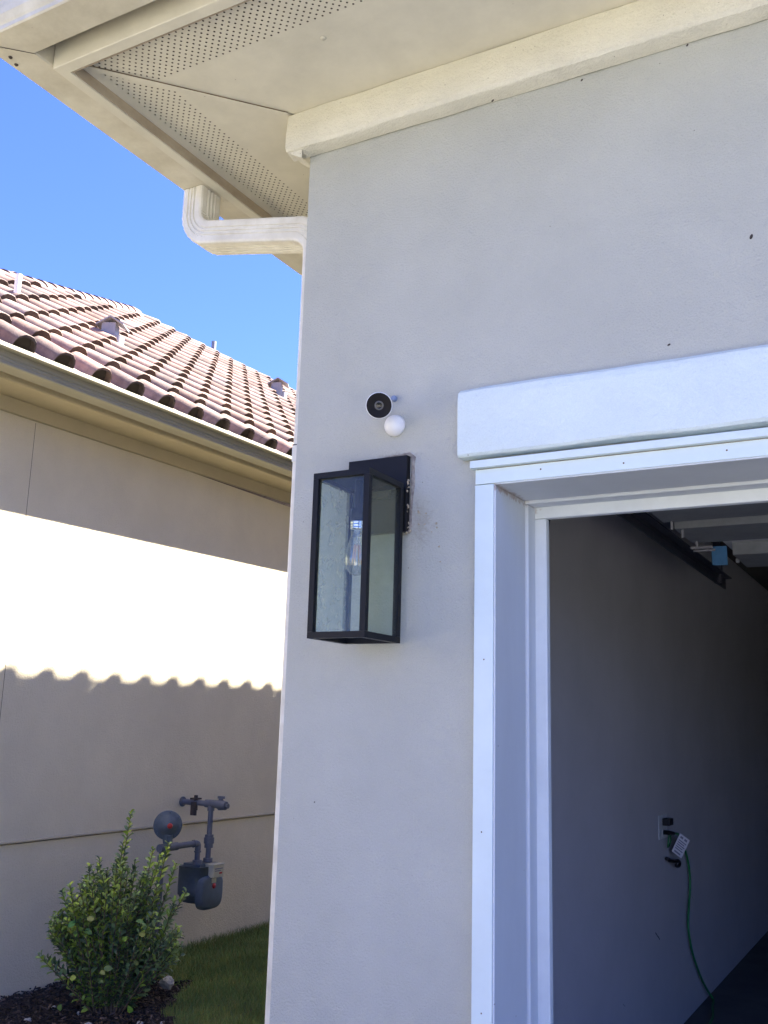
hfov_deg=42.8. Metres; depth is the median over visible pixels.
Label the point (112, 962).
shrub
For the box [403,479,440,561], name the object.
insect debris
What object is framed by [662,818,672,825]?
power adapter
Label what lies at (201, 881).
gas meter
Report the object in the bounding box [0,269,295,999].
neighbour house
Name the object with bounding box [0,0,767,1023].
stucco house
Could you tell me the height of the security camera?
0.106 m
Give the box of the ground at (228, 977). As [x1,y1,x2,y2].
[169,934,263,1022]
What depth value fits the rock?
5.83 m
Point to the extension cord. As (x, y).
(680, 846)
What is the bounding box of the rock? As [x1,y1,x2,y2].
[158,975,173,989]
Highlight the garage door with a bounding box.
[648,502,767,566]
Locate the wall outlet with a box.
[658,814,667,839]
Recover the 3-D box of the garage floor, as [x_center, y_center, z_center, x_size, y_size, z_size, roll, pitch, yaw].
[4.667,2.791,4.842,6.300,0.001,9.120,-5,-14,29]
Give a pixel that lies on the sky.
(79, 210)
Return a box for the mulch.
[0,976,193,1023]
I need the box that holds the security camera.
[366,392,404,436]
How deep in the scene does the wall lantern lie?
2.69 m
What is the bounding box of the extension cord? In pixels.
[663,830,713,1023]
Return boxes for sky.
[0,58,301,389]
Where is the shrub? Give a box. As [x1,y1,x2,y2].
[34,809,189,1015]
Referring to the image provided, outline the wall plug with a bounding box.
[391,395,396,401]
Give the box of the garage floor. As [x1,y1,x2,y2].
[684,931,767,1023]
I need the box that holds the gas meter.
[153,795,229,967]
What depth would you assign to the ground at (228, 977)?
6.43 m
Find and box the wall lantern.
[307,452,415,643]

